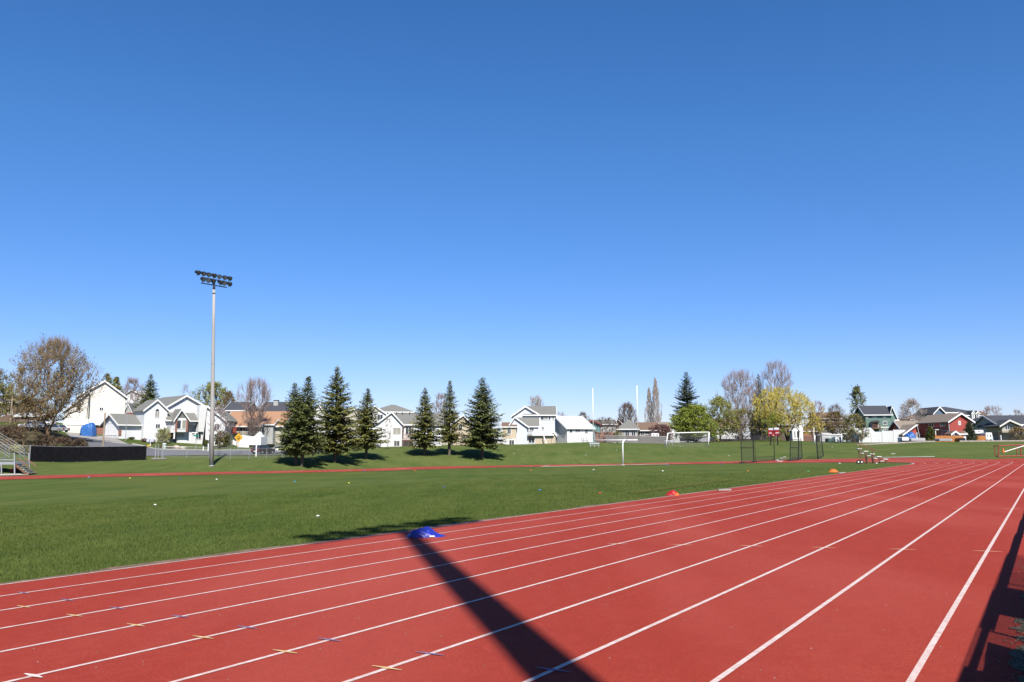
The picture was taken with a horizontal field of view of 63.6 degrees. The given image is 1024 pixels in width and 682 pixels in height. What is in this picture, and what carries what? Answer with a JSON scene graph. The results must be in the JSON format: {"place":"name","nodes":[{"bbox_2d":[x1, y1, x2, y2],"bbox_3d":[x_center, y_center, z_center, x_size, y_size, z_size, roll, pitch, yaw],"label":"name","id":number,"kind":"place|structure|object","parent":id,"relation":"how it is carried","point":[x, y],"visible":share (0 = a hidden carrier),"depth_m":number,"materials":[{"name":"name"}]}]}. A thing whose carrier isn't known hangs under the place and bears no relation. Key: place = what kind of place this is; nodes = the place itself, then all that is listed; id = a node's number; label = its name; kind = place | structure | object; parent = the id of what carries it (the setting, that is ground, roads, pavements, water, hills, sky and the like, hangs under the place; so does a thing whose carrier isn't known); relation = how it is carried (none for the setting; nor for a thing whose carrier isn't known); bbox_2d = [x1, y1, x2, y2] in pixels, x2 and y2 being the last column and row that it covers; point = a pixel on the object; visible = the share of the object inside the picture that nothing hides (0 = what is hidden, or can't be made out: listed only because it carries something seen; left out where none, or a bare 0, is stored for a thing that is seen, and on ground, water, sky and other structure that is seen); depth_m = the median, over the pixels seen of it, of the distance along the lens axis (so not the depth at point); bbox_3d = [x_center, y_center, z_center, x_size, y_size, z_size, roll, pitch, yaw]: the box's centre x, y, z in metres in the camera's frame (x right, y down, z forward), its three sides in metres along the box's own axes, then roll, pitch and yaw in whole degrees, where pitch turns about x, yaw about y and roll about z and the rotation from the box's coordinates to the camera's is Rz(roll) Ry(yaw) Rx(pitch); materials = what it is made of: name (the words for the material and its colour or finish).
{"place":"outdoors","nodes":[
{"label":"outdoors","id":0,"kind":"place"},
{"bbox_2d":[65,432,126,443],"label":"driveway","id":1,"kind":"structure","parent":0,"point":[97,438],"depth_m":158.95,"materials":[{"name":"concrete"}]},
{"bbox_2d":[80,423,96,435],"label":"tarp covered boat","id":2,"kind":"object","parent":1,"relation":"on","point":[89,429],"visible":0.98,"depth_m":166.07,"materials":[{"name":"blue plastic"}]},
{"bbox_2d":[85,440,324,455],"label":"street","id":3,"kind":"structure","parent":0,"point":[150,452],"depth_m":144.68,"materials":[{"name":"grey asphalt"}]},
{"bbox_2d":[251,445,274,453],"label":"parked car","id":4,"kind":"object","parent":3,"relation":"on","point":[261,449],"visible":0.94,"depth_m":145.01,"materials":[{"name":"grey metal"}]},
{"bbox_2d":[0,458,1023,681],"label":"running track","id":5,"kind":"structure","parent":0,"point":[861,630],"depth_m":9.61,"materials":[{"name":"rubber"}]},
{"bbox_2d":[17,605,400,669],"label":"yellow track marks","id":6,"kind":"object","parent":5,"relation":"on","point":[212,638],"visible":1,"depth_m":7.22,"materials":[{"name":"paint"}]},
{"bbox_2d":[21,592,570,671],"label":"blue track marks","id":7,"kind":"object","parent":5,"relation":"on","point":[339,640],"visible":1,"depth_m":7.26,"materials":[{"name":"paint"}]},
{"bbox_2d":[407,526,444,537],"bbox_3d":[-1.837,4.112,17.830,0.876,0.210,0.657,0,-7,0],"label":"tarp bundle","id":8,"kind":"object","parent":5,"relation":"on","point":[426,532],"visible":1,"depth_m":17.62,"materials":[{"name":"blue plastic"}]},
{"bbox_2d":[0,458,1023,681],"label":"lane lines","id":9,"kind":"object","parent":5,"relation":"on","point":[912,677],"visible":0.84,"depth_m":9.69,"materials":[{"name":"paint"}]},
{"bbox_2d":[15,490,1013,681],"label":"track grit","id":10,"kind":"object","parent":5,"relation":"on","point":[563,582],"visible":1,"depth_m":11.63,"materials":[{"name":"red rubber"}]},
{"bbox_2d":[417,462,913,469],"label":"track kerb","id":11,"kind":"structure","parent":5,"relation":"on","point":[723,463],"depth_m":132.95,"materials":[{"name":"concrete"}]},
{"bbox_2d":[0,422,1023,584],"bbox_3d":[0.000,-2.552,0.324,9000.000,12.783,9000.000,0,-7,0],"label":"ground","id":12,"kind":"structure","parent":0,"point":[28,492],"depth_m":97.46,"materials":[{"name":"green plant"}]},
{"bbox_2d":[0,437,18,449],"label":"shrub","id":13,"kind":"object","parent":12,"relation":"on","point":[11,442],"visible":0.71,"depth_m":116.78,"materials":[{"name":"green plant"}]},
{"bbox_2d":[0,425,23,437],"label":"bare shrub","id":14,"kind":"object","parent":12,"relation":"on","point":[5,430],"visible":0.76,"depth_m":126.73,"materials":[{"name":"brown plant"}]},
{"bbox_2d":[0,368,25,415],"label":"budding tree","id":15,"kind":"object","parent":12,"relation":"on","point":[5,396],"visible":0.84,"depth_m":174.73,"materials":[{"name":"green plant"}]},
{"bbox_2d":[0,473,28,474],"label":"concrete pad","id":16,"kind":"object","parent":12,"relation":"on","point":[15,474],"visible":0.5,"depth_m":93.80,"materials":[{"name":"white concrete"}]},
{"bbox_2d":[0,434,35,473],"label":"bleachers","id":17,"kind":"object","parent":16,"relation":"on","point":[14,463],"visible":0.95,"depth_m":94.61,"materials":[{"name":"metal"}]},
{"bbox_2d":[6,444,29,453],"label":"shrub","id":18,"kind":"object","parent":12,"relation":"on","point":[18,450],"visible":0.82,"depth_m":115.65,"materials":[{"name":"green plant"}]},
{"bbox_2d":[0,395,44,421],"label":"house","id":19,"kind":"structure","parent":12,"relation":"on","point":[5,418],"depth_m":194.68,"materials":[{"name":"brown"}]},
{"bbox_2d":[6,403,43,444],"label":"young tree","id":20,"kind":"object","parent":12,"relation":"on","point":[22,412],"visible":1,"depth_m":123.33,"materials":[{"name":"brown plant"}]},
{"bbox_2d":[33,433,59,444],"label":"bare shrub","id":21,"kind":"object","parent":12,"relation":"on","point":[46,438],"visible":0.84,"depth_m":126.52,"materials":[{"name":"brown plant"}]},
{"bbox_2d":[5,332,111,435],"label":"budding tree","id":22,"kind":"object","parent":12,"relation":"on","point":[61,380],"visible":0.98,"depth_m":140.55,"materials":[{"name":"brown plant"}]},
{"bbox_2d":[52,436,76,446],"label":"bare shrub","id":23,"kind":"object","parent":12,"relation":"on","point":[62,440],"visible":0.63,"depth_m":125.82,"materials":[{"name":"brown plant"}]},
{"bbox_2d":[71,437,88,446],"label":"bare shrub","id":24,"kind":"object","parent":12,"relation":"on","point":[79,442],"visible":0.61,"depth_m":127.67,"materials":[{"name":"brown plant"}]},
{"bbox_2d":[30,445,146,461],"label":"screened fence","id":25,"kind":"object","parent":12,"relation":"on","point":[71,454],"visible":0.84,"depth_m":115.89,"materials":[{"name":"fabric"}]},
{"bbox_2d":[62,380,127,433],"bbox_3d":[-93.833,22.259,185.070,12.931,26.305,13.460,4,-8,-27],"label":"house","id":26,"kind":"structure","parent":12,"relation":"on","point":[111,399],"depth_m":181.04,"materials":[{"name":"beige paint"}]},
{"bbox_2d":[99,413,141,439],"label":"garage","id":27,"kind":"structure","parent":12,"relation":"on","point":[115,425],"depth_m":167.14,"materials":[{"name":"white paint"}]},
{"bbox_2d":[106,423,117,434],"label":"garage door","id":28,"kind":"structure","parent":27,"relation":"in","point":[111,428],"depth_m":167.10,"materials":[{"name":"white paint"}]},
{"bbox_2d":[121,377,145,405],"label":"bare tree","id":29,"kind":"object","parent":12,"relation":"on","point":[127,386],"visible":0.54,"depth_m":245.42,"materials":[{"name":"grey plant"}]},
{"bbox_2d":[132,374,160,409],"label":"spruce tree","id":30,"kind":"object","parent":12,"relation":"on","point":[150,388],"visible":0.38,"depth_m":214.55,"materials":[{"name":"green plant"}]},
{"bbox_2d":[154,427,170,442],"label":"tree","id":31,"kind":"object","parent":12,"relation":"on","point":[162,434],"visible":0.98,"depth_m":165.48,"materials":[{"name":"green plant"}]},
{"bbox_2d":[133,395,208,443],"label":"house","id":32,"kind":"structure","parent":12,"relation":"on","point":[182,418],"depth_m":171.75,"materials":[{"name":"white"}]},
{"bbox_2d":[195,270,231,466],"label":"floodlight pole","id":33,"kind":"object","parent":12,"relation":"on","point":[212,395],"visible":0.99,"depth_m":119.64,"materials":[{"name":"metal"}]},
{"bbox_2d":[191,381,237,407],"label":"leafing tree","id":34,"kind":"object","parent":12,"relation":"on","point":[206,393],"visible":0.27,"depth_m":233.59,"materials":[{"name":"green plant"}]},
{"bbox_2d":[202,405,237,445],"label":"house","id":35,"kind":"structure","parent":12,"relation":"on","point":[206,435],"depth_m":173.44,"materials":[{"name":"white paint"}]},
{"bbox_2d":[206,405,235,448],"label":"bare tree","id":36,"kind":"object","parent":12,"relation":"on","point":[222,415],"visible":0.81,"depth_m":162.11,"materials":[{"name":"brown plant"}]},
{"bbox_2d":[214,430,232,447],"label":"bare shrub","id":37,"kind":"object","parent":12,"relation":"on","point":[224,440],"visible":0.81,"depth_m":164.45,"materials":[{"name":"green plant"}]},
{"bbox_2d":[215,390,236,407],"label":"leafing tree","id":38,"kind":"object","parent":12,"relation":"on","point":[226,398],"visible":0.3,"depth_m":224.14,"materials":[{"name":"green plant"}]},
{"bbox_2d":[235,376,272,446],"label":"bare tree","id":39,"kind":"object","parent":12,"relation":"on","point":[253,424],"visible":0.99,"depth_m":175.02,"materials":[{"name":"brown plant"}]},
{"bbox_2d":[249,432,266,446],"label":"box trailer","id":40,"kind":"object","parent":12,"relation":"on","point":[259,438],"visible":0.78,"depth_m":164.89,"materials":[{"name":"white metal"}]},
{"bbox_2d":[229,411,290,446],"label":"house","id":41,"kind":"structure","parent":12,"relation":"on","point":[269,429],"depth_m":180.58,"materials":[{"name":"beige"}]},
{"bbox_2d":[224,400,313,418],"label":"roof","id":42,"kind":"structure","parent":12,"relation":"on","point":[276,405],"depth_m":217.42,"materials":[{"name":"beige"}]},
{"bbox_2d":[272,375,327,466],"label":"spruce tree","id":43,"kind":"object","parent":12,"relation":"on","point":[301,440],"visible":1,"depth_m":131.20,"materials":[{"name":"green plant"}]},
{"bbox_2d":[311,365,366,462],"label":"fir tree","id":44,"kind":"object","parent":12,"relation":"on","point":[335,419],"visible":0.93,"depth_m":140.81,"materials":[{"name":"green plant"}]},
{"bbox_2d":[347,388,389,458],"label":"fir tree","id":45,"kind":"object","parent":12,"relation":"on","point":[366,415],"visible":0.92,"depth_m":150.73,"materials":[{"name":"green plant"}]},
{"bbox_2d":[369,405,414,428],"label":"house","id":46,"kind":"structure","parent":12,"relation":"on","point":[385,411],"depth_m":231.76,"materials":[{"name":"white"}]},
{"bbox_2d":[376,411,443,446],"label":"house","id":47,"kind":"structure","parent":12,"relation":"on","point":[402,424],"depth_m":185.55,"materials":[{"name":"white"}]},
{"bbox_2d":[404,388,444,455],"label":"fir tree","id":48,"kind":"object","parent":12,"relation":"on","point":[425,441],"visible":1,"depth_m":160.00,"materials":[{"name":"green plant"}]},
{"bbox_2d":[433,392,446,414],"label":"bare tree","id":49,"kind":"object","parent":12,"relation":"on","point":[439,403],"visible":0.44,"depth_m":239.28,"materials":[{"name":"grey plant"}]},
{"bbox_2d":[433,381,464,454],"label":"fir tree","id":50,"kind":"object","parent":12,"relation":"on","point":[448,436],"visible":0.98,"depth_m":162.28,"materials":[{"name":"green plant"}]},
{"bbox_2d":[453,415,469,444],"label":"house","id":51,"kind":"structure","parent":12,"relation":"on","point":[463,428],"depth_m":203.88,"materials":[{"name":"beige"}]},
{"bbox_2d":[458,376,509,457],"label":"spruce tree","id":52,"kind":"object","parent":12,"relation":"on","point":[482,418],"visible":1,"depth_m":159.87,"materials":[{"name":"green plant"}]},
{"bbox_2d":[501,406,556,443],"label":"house","id":53,"kind":"structure","parent":12,"relation":"on","point":[525,423],"depth_m":203.82,"materials":[{"name":"white paint"}]},
{"bbox_2d":[532,431,557,443],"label":"shed","id":54,"kind":"structure","parent":12,"relation":"on","point":[543,437],"depth_m":193.33,"materials":[{"name":"beige"}]},
{"bbox_2d":[555,416,595,442],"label":"house","id":55,"kind":"structure","parent":12,"relation":"on","point":[570,429],"depth_m":216.41,"materials":[{"name":"white"}]},
{"bbox_2d":[588,420,617,442],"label":"house","id":56,"kind":"structure","parent":12,"relation":"on","point":[598,430],"depth_m":235.25,"materials":[{"name":"teal"}]},
{"bbox_2d":[590,416,620,442],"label":"flowering plum","id":57,"kind":"object","parent":12,"relation":"on","point":[605,428],"visible":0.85,"depth_m":220.13,"materials":[{"name":"brown plant"}]},
{"bbox_2d":[592,388,637,464],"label":"football goalpost","id":58,"kind":"object","parent":12,"relation":"on","point":[619,440],"visible":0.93,"depth_m":146.44,"materials":[{"name":"white metal"}]},
{"bbox_2d":[616,419,639,435],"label":"house","id":59,"kind":"structure","parent":12,"relation":"on","point":[628,428],"depth_m":236.41,"materials":[{"name":"grey"}]},
{"bbox_2d":[617,402,639,425],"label":"bare tree","id":60,"kind":"object","parent":12,"relation":"on","point":[628,406],"visible":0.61,"depth_m":243.41,"materials":[{"name":"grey plant"}]},
{"bbox_2d":[607,435,666,443],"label":"slatted fence","id":61,"kind":"object","parent":12,"relation":"on","point":[653,439],"visible":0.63,"depth_m":211.31,"materials":[{"name":"metal"}]},
{"bbox_2d":[644,387,653,421],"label":"poplar","id":62,"kind":"object","parent":12,"relation":"on","point":[649,415],"visible":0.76,"depth_m":251.29,"materials":[{"name":"grey plant"}]},
{"bbox_2d":[635,422,669,441],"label":"house","id":63,"kind":"structure","parent":12,"relation":"on","point":[644,427],"depth_m":240.63,"materials":[{"name":"brown"}]},
{"bbox_2d":[650,377,662,421],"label":"poplar","id":64,"kind":"object","parent":12,"relation":"on","point":[655,406],"visible":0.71,"depth_m":249.44,"materials":[{"name":"grey plant"}]},
{"bbox_2d":[648,423,673,439],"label":"flowering plum","id":65,"kind":"object","parent":12,"relation":"on","point":[661,427],"visible":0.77,"depth_m":224.14,"materials":[{"name":"brown plant"}]},
{"bbox_2d":[668,372,707,441],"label":"spruce tree","id":66,"kind":"object","parent":12,"relation":"on","point":[687,394],"visible":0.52,"depth_m":248.97,"materials":[{"name":"green plant"}]},
{"bbox_2d":[668,403,721,442],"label":"leafy tree","id":67,"kind":"object","parent":12,"relation":"on","point":[689,417],"visible":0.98,"depth_m":229.16,"materials":[{"name":"green plant"}]},
{"bbox_2d":[699,394,740,441],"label":"leafing tree","id":68,"kind":"object","parent":12,"relation":"on","point":[718,401],"visible":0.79,"depth_m":242.41,"materials":[{"name":"green plant"}]},
{"bbox_2d":[710,418,741,440],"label":"house","id":69,"kind":"structure","parent":12,"relation":"on","point":[729,436],"depth_m":283.22,"materials":[{"name":"white"}]},
{"bbox_2d":[716,368,760,440],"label":"bare tree","id":70,"kind":"object","parent":12,"relation":"on","point":[734,387],"visible":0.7,"depth_m":261.73,"materials":[{"name":"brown plant"}]},
{"bbox_2d":[720,407,765,440],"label":"leafing tree","id":71,"kind":"object","parent":12,"relation":"on","point":[742,411],"visible":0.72,"depth_m":246.03,"materials":[{"name":"green plant"}]},
{"bbox_2d":[750,374,768,439],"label":"spruce tree","id":72,"kind":"object","parent":12,"relation":"on","point":[763,424],"visible":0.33,"depth_m":273.81,"materials":[{"name":"green plant"}]},
{"bbox_2d":[750,415,795,439],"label":"house","id":73,"kind":"structure","parent":12,"relation":"on","point":[756,436],"depth_m":293.16,"materials":[{"name":"brown"}]},
{"bbox_2d":[754,358,794,437],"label":"bare tree","id":74,"kind":"object","parent":12,"relation":"on","point":[777,375],"visible":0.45,"depth_m":284.78,"materials":[{"name":"brown plant"}]},
{"bbox_2d":[762,412,788,441],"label":"willow bush","id":75,"kind":"object","parent":12,"relation":"on","point":[772,421],"visible":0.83,"depth_m":234.42,"materials":[{"name":"green plant"}]},
{"bbox_2d":[740,427,823,462],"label":"throwing cage","id":76,"kind":"object","parent":12,"relation":"on","point":[790,458],"visible":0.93,"depth_m":138.64,"materials":[{"name":"black metal"}]},
{"bbox_2d":[752,386,825,440],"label":"willow tree","id":77,"kind":"object","parent":12,"relation":"on","point":[797,416],"visible":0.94,"depth_m":237.35,"materials":[{"name":"yellow plant"}]},
{"bbox_2d":[789,420,802,440],"bbox_3d":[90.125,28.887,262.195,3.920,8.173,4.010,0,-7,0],"label":"playhouse","id":78,"kind":"object","parent":12,"relation":"on","point":[794,434],"visible":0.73,"depth_m":260.72,"materials":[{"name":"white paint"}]},
{"bbox_2d":[802,413,824,441],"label":"leafing tree","id":79,"kind":"object","parent":12,"relation":"on","point":[809,422],"visible":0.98,"depth_m":234.60,"materials":[{"name":"yellow plant"}]},
{"bbox_2d":[809,400,825,440],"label":"bare tree","id":80,"kind":"object","parent":12,"relation":"on","point":[820,406],"visible":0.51,"depth_m":273.37,"materials":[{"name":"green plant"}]},
{"bbox_2d":[807,412,845,440],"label":"house","id":81,"kind":"structure","parent":12,"relation":"on","point":[825,432],"depth_m":276.55,"materials":[{"name":"beige"}]},
{"bbox_2d":[824,402,845,432],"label":"bare tree","id":82,"kind":"object","parent":12,"relation":"on","point":[837,408],"visible":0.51,"depth_m":276.52,"materials":[{"name":"brown plant"}]},
{"bbox_2d":[819,410,854,436],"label":"leafing tree","id":83,"kind":"object","parent":12,"relation":"on","point":[836,417],"visible":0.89,"depth_m":236.17,"materials":[{"name":"brown plant"}]},
{"bbox_2d":[840,413,870,442],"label":"round tree","id":84,"kind":"object","parent":12,"relation":"on","point":[849,424],"visible":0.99,"depth_m":203.30,"materials":[{"name":"green plant"}]},
{"bbox_2d":[846,384,866,427],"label":"pine tree","id":85,"kind":"object","parent":12,"relation":"on","point":[855,392],"visible":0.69,"depth_m":239.13,"materials":[{"name":"green plant"}]},
{"bbox_2d":[856,443,887,463],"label":"stepped stand","id":86,"kind":"object","parent":12,"relation":"on","point":[866,458],"visible":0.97,"depth_m":104.48,"materials":[{"name":"white paint"}]},
{"bbox_2d":[853,406,899,441],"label":"house","id":87,"kind":"structure","parent":12,"relation":"on","point":[878,418],"depth_m":223.63,"materials":[{"name":"green"}]},
{"bbox_2d":[860,429,904,441],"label":"vinyl fence","id":88,"kind":"object","parent":12,"relation":"on","point":[876,436],"visible":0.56,"depth_m":201.11,"materials":[{"name":"white paint"}]},
{"bbox_2d":[897,398,926,420],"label":"bare tree","id":89,"kind":"object","parent":12,"relation":"on","point":[909,403],"visible":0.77,"depth_m":238.29,"materials":[{"name":"brown plant"}]},
{"bbox_2d":[924,426,936,440],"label":"evergreen","id":90,"kind":"object","parent":12,"relation":"on","point":[930,435],"visible":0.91,"depth_m":184.44,"materials":[{"name":"green plant"}]},
{"bbox_2d":[887,413,974,441],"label":"house","id":91,"kind":"structure","parent":12,"relation":"on","point":[941,424],"depth_m":196.11,"materials":[{"name":"red"}]},
{"bbox_2d":[860,440,1023,444],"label":"border kerb","id":92,"kind":"structure","parent":12,"relation":"on","point":[934,441],"depth_m":166.80,"materials":[{"name":"concrete"}]},
{"bbox_2d":[935,435,963,441],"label":"wooden fence","id":93,"kind":"object","parent":12,"relation":"on","point":[946,437],"visible":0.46,"depth_m":178.79,"materials":[{"name":"orange wood"}]},
{"bbox_2d":[913,407,988,428],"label":"house","id":94,"kind":"structure","parent":12,"relation":"on","point":[973,415],"depth_m":240.36,"materials":[{"name":"grey"}]},
{"bbox_2d":[944,431,967,437],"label":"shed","id":95,"kind":"structure","parent":12,"relation":"on","point":[956,433],"depth_m":181.11,"materials":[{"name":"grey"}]},
{"bbox_2d":[963,422,978,439],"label":"evergreen","id":96,"kind":"object","parent":12,"relation":"on","point":[969,430],"visible":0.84,"depth_m":182.43,"materials":[{"name":"green plant"}]},
{"bbox_2d":[972,415,1023,439],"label":"house","id":97,"kind":"structure","parent":12,"relation":"on","point":[993,424],"depth_m":197.28,"materials":[{"name":"grey"}]},
{"bbox_2d":[994,444,1023,456],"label":"barrier frame","id":98,"kind":"object","parent":12,"relation":"on","point":[1017,455],"visible":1,"depth_m":110.83,"materials":[{"name":"red metal"}]},
{"bbox_2d":[1006,427,1023,439],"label":"bush","id":99,"kind":"object","parent":12,"relation":"on","point":[1019,436],"visible":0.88,"depth_m":186.48,"materials":[{"name":"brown plant"}]},
{"bbox_2d":[0,0,1023,443],"label":"sky","id":100,"kind":"structure","parent":0,"point":[556,201],"materials":[{"name":"blue"}]},
{"bbox_2d":[1008,595,1023,681],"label":"gravel path","id":101,"kind":"structure","parent":0,"point":[1016,664],"depth_m":6.41,"materials":[{"name":"black gravel"}]},
{"bbox_2d":[969,561,1023,681],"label":"gravel stones","id":102,"kind":"object","parent":101,"relation":"on","point":[1011,638],"visible":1,"depth_m":6.60,"materials":[{"name":"black gravel"}]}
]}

